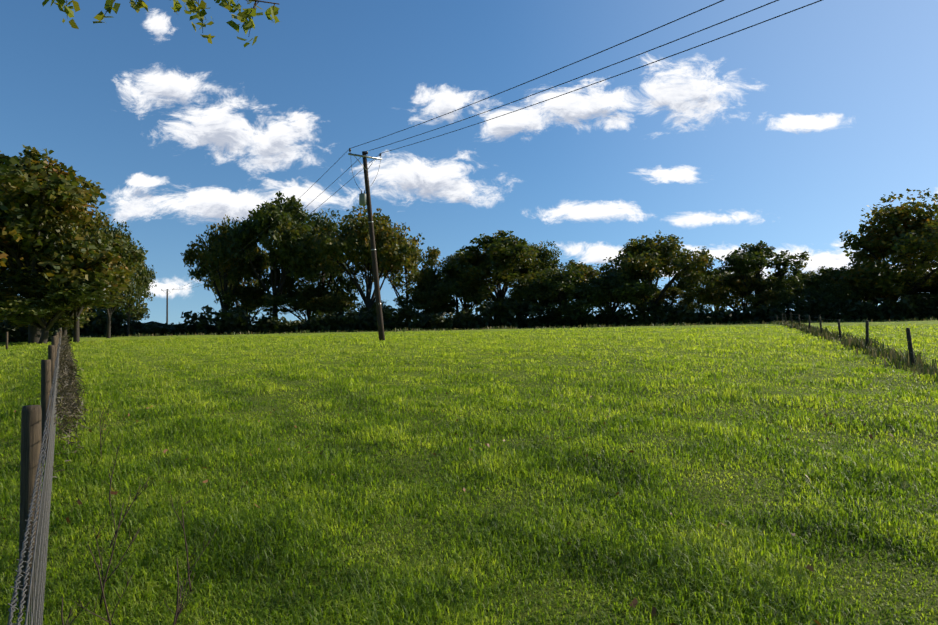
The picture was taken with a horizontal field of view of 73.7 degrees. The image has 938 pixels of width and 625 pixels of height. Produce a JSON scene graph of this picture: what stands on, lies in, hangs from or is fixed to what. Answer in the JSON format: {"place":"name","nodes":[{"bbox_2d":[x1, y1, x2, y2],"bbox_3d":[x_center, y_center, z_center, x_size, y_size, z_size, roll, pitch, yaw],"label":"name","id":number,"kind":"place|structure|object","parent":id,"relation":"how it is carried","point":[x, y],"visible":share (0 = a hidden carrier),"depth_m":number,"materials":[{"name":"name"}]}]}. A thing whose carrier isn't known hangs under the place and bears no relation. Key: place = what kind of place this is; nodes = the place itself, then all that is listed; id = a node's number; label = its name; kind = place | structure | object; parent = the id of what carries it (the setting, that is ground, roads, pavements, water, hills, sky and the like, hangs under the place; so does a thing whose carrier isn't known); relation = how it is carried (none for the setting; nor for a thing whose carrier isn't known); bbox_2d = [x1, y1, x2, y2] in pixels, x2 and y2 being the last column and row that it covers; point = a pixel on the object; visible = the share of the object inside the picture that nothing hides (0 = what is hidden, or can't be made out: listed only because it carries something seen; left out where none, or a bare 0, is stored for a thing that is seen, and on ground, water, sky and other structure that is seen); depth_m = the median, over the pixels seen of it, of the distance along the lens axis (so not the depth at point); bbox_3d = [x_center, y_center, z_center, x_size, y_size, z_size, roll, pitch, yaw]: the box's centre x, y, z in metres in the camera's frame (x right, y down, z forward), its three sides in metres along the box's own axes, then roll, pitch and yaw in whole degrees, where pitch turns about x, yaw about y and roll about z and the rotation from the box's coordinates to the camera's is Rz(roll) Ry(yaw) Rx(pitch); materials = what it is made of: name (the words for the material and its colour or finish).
{"place":"outdoors","nodes":[
{"label":"outdoors","id":0,"kind":"place"},
{"bbox_2d":[42,0,278,47],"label":"branch","id":1,"kind":"object","parent":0,"point":[193,8],"depth_m":4.07,"materials":[{"name":"green plant"}]},
{"bbox_2d":[0,320,937,624],"bbox_3d":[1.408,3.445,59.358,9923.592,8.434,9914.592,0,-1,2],"label":"ground","id":2,"kind":"structure","parent":0,"point":[842,412],"depth_m":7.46,"materials":[{"name":"green plant"}]},
{"bbox_2d":[0,241,29,272],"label":"tree","id":3,"kind":"object","parent":2,"relation":"on","point":[13,259],"visible":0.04,"depth_m":61.41,"materials":[{"name":"green plant"}]},
{"bbox_2d":[6,328,61,624],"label":"fence","id":4,"kind":"object","parent":2,"relation":"on","point":[38,429],"visible":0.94,"depth_m":3.65,"materials":[{"name":"brown wood"}]},
{"bbox_2d":[0,311,72,342],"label":"hedge","id":5,"kind":"object","parent":2,"relation":"on","point":[14,332],"depth_m":54.00,"materials":[{"name":"green plant"}]},
{"bbox_2d":[0,266,127,343],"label":"tree","id":6,"kind":"object","parent":2,"relation":"on","point":[37,309],"visible":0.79,"depth_m":45.56,"materials":[{"name":"green plant"}]},
{"bbox_2d":[43,334,89,477],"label":"fence weeds","id":7,"kind":"object","parent":2,"relation":"on","point":[67,380],"visible":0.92,"depth_m":8.95,"materials":[{"name":"beige plant"}]},
{"bbox_2d":[0,258,133,335],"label":"tree","id":8,"kind":"object","parent":2,"relation":"on","point":[112,289],"visible":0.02,"depth_m":50.60,"materials":[{"name":"green plant"}]},
{"bbox_2d":[0,144,145,343],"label":"tree","id":9,"kind":"object","parent":2,"relation":"on","point":[32,181],"visible":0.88,"depth_m":45.23,"materials":[{"name":"green plant"}]},
{"bbox_2d":[11,203,147,341],"bbox_3d":[-31.783,-3.077,49.759,9.399,12.309,9.124,0,-1,5],"label":"tree","id":10,"kind":"object","parent":2,"relation":"on","point":[88,231],"visible":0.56,"depth_m":48.61,"materials":[{"name":"green plant"}]},
{"bbox_2d":[94,293,149,323],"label":"tree","id":11,"kind":"object","parent":2,"relation":"on","point":[139,315],"visible":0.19,"depth_m":102.03,"materials":[{"name":"green plant"}]},
{"bbox_2d":[99,219,155,337],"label":"tree","id":12,"kind":"object","parent":2,"relation":"on","point":[132,300],"visible":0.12,"depth_m":68.09,"materials":[{"name":"green plant"}]},
{"bbox_2d":[117,242,156,335],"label":"tree","id":13,"kind":"object","parent":2,"relation":"on","point":[145,276],"visible":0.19,"depth_m":81.00,"materials":[{"name":"green plant"}]},
{"bbox_2d":[61,400,217,624],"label":"dead stems","id":14,"kind":"object","parent":2,"relation":"on","point":[178,610],"visible":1,"depth_m":3.69,"materials":[{"name":"brown"}]},
{"bbox_2d":[161,289,167,322],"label":"utility pole","id":15,"kind":"object","parent":2,"relation":"on","point":[166,305],"visible":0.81,"depth_m":129.56,"materials":[{"name":"brown wood"}]},
{"bbox_2d":[172,0,821,289],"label":"power lines","id":16,"kind":"object","parent":15,"relation":"attached to","point":[550,88],"visible":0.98,"depth_m":23.83,"materials":[{"name":"black metal"}]},
{"bbox_2d":[180,214,268,312],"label":"tree","id":17,"kind":"object","parent":2,"relation":"on","point":[212,256],"visible":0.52,"depth_m":98.42,"materials":[{"name":"green plant"}]},
{"bbox_2d":[203,239,269,305],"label":"tree","id":18,"kind":"object","parent":2,"relation":"on","point":[253,281],"visible":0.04,"depth_m":112.26,"materials":[{"name":"green plant"}]},
{"bbox_2d":[214,283,271,324],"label":"tree","id":19,"kind":"object","parent":2,"relation":"on","point":[248,296],"visible":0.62,"depth_m":101.88,"materials":[{"name":"green plant"}]},
{"bbox_2d":[215,191,323,316],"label":"tree","id":20,"kind":"object","parent":2,"relation":"on","point":[290,255],"visible":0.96,"depth_m":95.16,"materials":[{"name":"green plant"}]},
{"bbox_2d":[257,282,359,322],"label":"tree","id":21,"kind":"object","parent":2,"relation":"on","point":[301,295],"visible":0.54,"depth_m":98.78,"materials":[{"name":"green plant"}]},
{"bbox_2d":[285,208,365,311],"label":"tree","id":22,"kind":"object","parent":2,"relation":"on","point":[346,284],"visible":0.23,"depth_m":106.49,"materials":[{"name":"green plant"}]},
{"bbox_2d":[305,294,355,320],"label":"tree","id":23,"kind":"object","parent":2,"relation":"on","point":[338,304],"visible":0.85,"depth_m":96.48,"materials":[{"name":"green plant"}]},
{"bbox_2d":[348,148,384,340],"bbox_3d":[-6.559,-3.980,40.120,2.463,12.888,0.820,0,-1,-16],"label":"utility pole","id":24,"kind":"object","parent":2,"relation":"on","point":[364,199],"visible":0.98,"depth_m":40.08,"materials":[{"name":"brown wood"}]},
{"bbox_2d":[308,204,427,314],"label":"tree","id":25,"kind":"object","parent":2,"relation":"on","point":[393,253],"visible":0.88,"depth_m":94.41,"materials":[{"name":"green plant"}]},
{"bbox_2d":[356,300,397,320],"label":"tree","id":26,"kind":"object","parent":2,"relation":"on","point":[373,306],"visible":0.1,"depth_m":102.61,"materials":[{"name":"green plant"}]},
{"bbox_2d":[371,235,446,318],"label":"tree","id":27,"kind":"object","parent":2,"relation":"on","point":[433,254],"visible":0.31,"depth_m":108.20,"materials":[{"name":"green plant"}]},
{"bbox_2d":[393,289,454,321],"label":"tree","id":28,"kind":"object","parent":2,"relation":"on","point":[419,300],"visible":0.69,"depth_m":95.65,"materials":[{"name":"green plant"}]},
{"bbox_2d":[413,268,448,307],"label":"tree","id":29,"kind":"object","parent":2,"relation":"on","point":[429,283],"visible":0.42,"depth_m":100.39,"materials":[{"name":"green plant"}]},
{"bbox_2d":[424,277,496,316],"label":"tree","id":30,"kind":"object","parent":2,"relation":"on","point":[469,294],"visible":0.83,"depth_m":94.74,"materials":[{"name":"green plant"}]},
{"bbox_2d":[0,393,937,624],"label":"fallen leaves","id":31,"kind":"object","parent":2,"relation":"on","point":[634,602],"visible":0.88,"depth_m":6.14,"materials":[{"name":"brown plant"}]},
{"bbox_2d":[440,250,501,310],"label":"tree","id":32,"kind":"object","parent":2,"relation":"on","point":[486,301],"visible":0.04,"depth_m":109.38,"materials":[{"name":"green plant"}]},
{"bbox_2d":[428,230,553,305],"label":"tree","id":33,"kind":"object","parent":2,"relation":"on","point":[497,262],"visible":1,"depth_m":95.01,"materials":[{"name":"green plant"}]},
{"bbox_2d":[72,316,936,337],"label":"field edge rough grass","id":34,"kind":"structure","parent":2,"relation":"on","point":[505,327],"depth_m":76.47,"materials":[{"name":"green plant"}]},
{"bbox_2d":[72,293,937,336],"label":"hedge","id":35,"kind":"object","parent":2,"relation":"on","point":[229,320],"depth_m":88.31,"materials":[{"name":"green plant"}]},
{"bbox_2d":[483,295,538,316],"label":"tree","id":36,"kind":"object","parent":2,"relation":"on","point":[501,298],"visible":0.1,"depth_m":94.86,"materials":[{"name":"green plant"}]},
{"bbox_2d":[508,241,574,310],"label":"tree","id":37,"kind":"object","parent":2,"relation":"on","point":[545,254],"visible":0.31,"depth_m":104.99,"materials":[{"name":"green plant"}]},
{"bbox_2d":[516,264,616,326],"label":"tree","id":38,"kind":"object","parent":2,"relation":"on","point":[564,283],"visible":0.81,"depth_m":90.86,"materials":[{"name":"green plant"}]},
{"bbox_2d":[560,259,604,309],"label":"tree","id":39,"kind":"object","parent":2,"relation":"on","point":[589,269],"visible":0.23,"depth_m":108.89,"materials":[{"name":"green plant"}]},
{"bbox_2d":[570,269,661,315],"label":"tree","id":40,"kind":"object","parent":2,"relation":"on","point":[621,287],"visible":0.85,"depth_m":90.92,"materials":[{"name":"green plant"}]},
{"bbox_2d":[616,283,667,315],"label":"tree","id":41,"kind":"object","parent":2,"relation":"on","point":[636,303],"visible":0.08,"depth_m":102.31,"materials":[{"name":"green plant"}]},
{"bbox_2d":[598,230,717,306],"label":"tree","id":42,"kind":"object","parent":2,"relation":"on","point":[648,259],"visible":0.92,"depth_m":95.03,"materials":[{"name":"green plant"}]},
{"bbox_2d":[640,286,709,312],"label":"tree","id":43,"kind":"object","parent":2,"relation":"on","point":[671,293],"visible":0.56,"depth_m":96.83,"materials":[{"name":"green plant"}]},
{"bbox_2d":[661,270,717,304],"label":"tree","id":44,"kind":"object","parent":2,"relation":"on","point":[679,284],"visible":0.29,"depth_m":104.67,"materials":[{"name":"green plant"}]},
{"bbox_2d":[686,267,738,311],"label":"tree","id":45,"kind":"object","parent":2,"relation":"on","point":[719,284],"visible":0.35,"depth_m":111.34,"materials":[{"name":"green plant"}]},
{"bbox_2d":[699,272,784,311],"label":"tree","id":46,"kind":"object","parent":2,"relation":"on","point":[724,299],"visible":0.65,"depth_m":102.03,"materials":[{"name":"green plant"}]},
{"bbox_2d":[714,240,821,306],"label":"tree","id":47,"kind":"object","parent":2,"relation":"on","point":[752,260],"visible":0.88,"depth_m":97.42,"materials":[{"name":"green plant"}]},
{"bbox_2d":[743,288,796,310],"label":"tree","id":48,"kind":"object","parent":2,"relation":"on","point":[773,297],"visible":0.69,"depth_m":94.02,"materials":[{"name":"green plant"}]},
{"bbox_2d":[787,272,815,300],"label":"tree","id":49,"kind":"object","parent":2,"relation":"on","point":[804,275],"visible":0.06,"depth_m":109.33,"materials":[{"name":"green plant"}]},
{"bbox_2d":[795,266,869,301],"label":"tree","id":50,"kind":"object","parent":2,"relation":"on","point":[821,272],"visible":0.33,"depth_m":101.18,"materials":[{"name":"green plant"}]},
{"bbox_2d":[769,312,937,366],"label":"fence","id":51,"kind":"object","parent":2,"relation":"on","point":[910,346],"visible":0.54,"depth_m":24.46,"materials":[{"name":"brown wood"}]},
{"bbox_2d":[806,270,915,305],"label":"tree","id":52,"kind":"object","parent":2,"relation":"on","point":[873,293],"visible":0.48,"depth_m":94.61,"materials":[{"name":"green plant"}]},
{"bbox_2d":[825,188,937,304],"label":"tree","id":53,"kind":"object","parent":2,"relation":"on","point":[909,246],"visible":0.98,"depth_m":92.12,"materials":[{"name":"green plant"}]},
{"bbox_2d":[864,271,937,310],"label":"tree","id":54,"kind":"object","parent":2,"relation":"on","point":[922,289],"visible":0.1,"depth_m":98.21,"materials":[{"name":"green plant"}]},
{"bbox_2d":[927,271,937,306],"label":"tree","id":55,"kind":"object","parent":2,"relation":"on","point":[935,288],"visible":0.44,"depth_m":96.06,"materials":[{"name":"green plant"}]},
{"bbox_2d":[0,0,937,324],"label":"sky","id":56,"kind":"structure","parent":0,"point":[779,132],"materials":[{"name":"blue"}]},
{"bbox_2d":[765,320,937,380],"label":"rough grass","id":57,"kind":"structure","parent":0,"point":[892,354],"depth_m":22.52,"materials":[{"name":"plant"}]}
]}

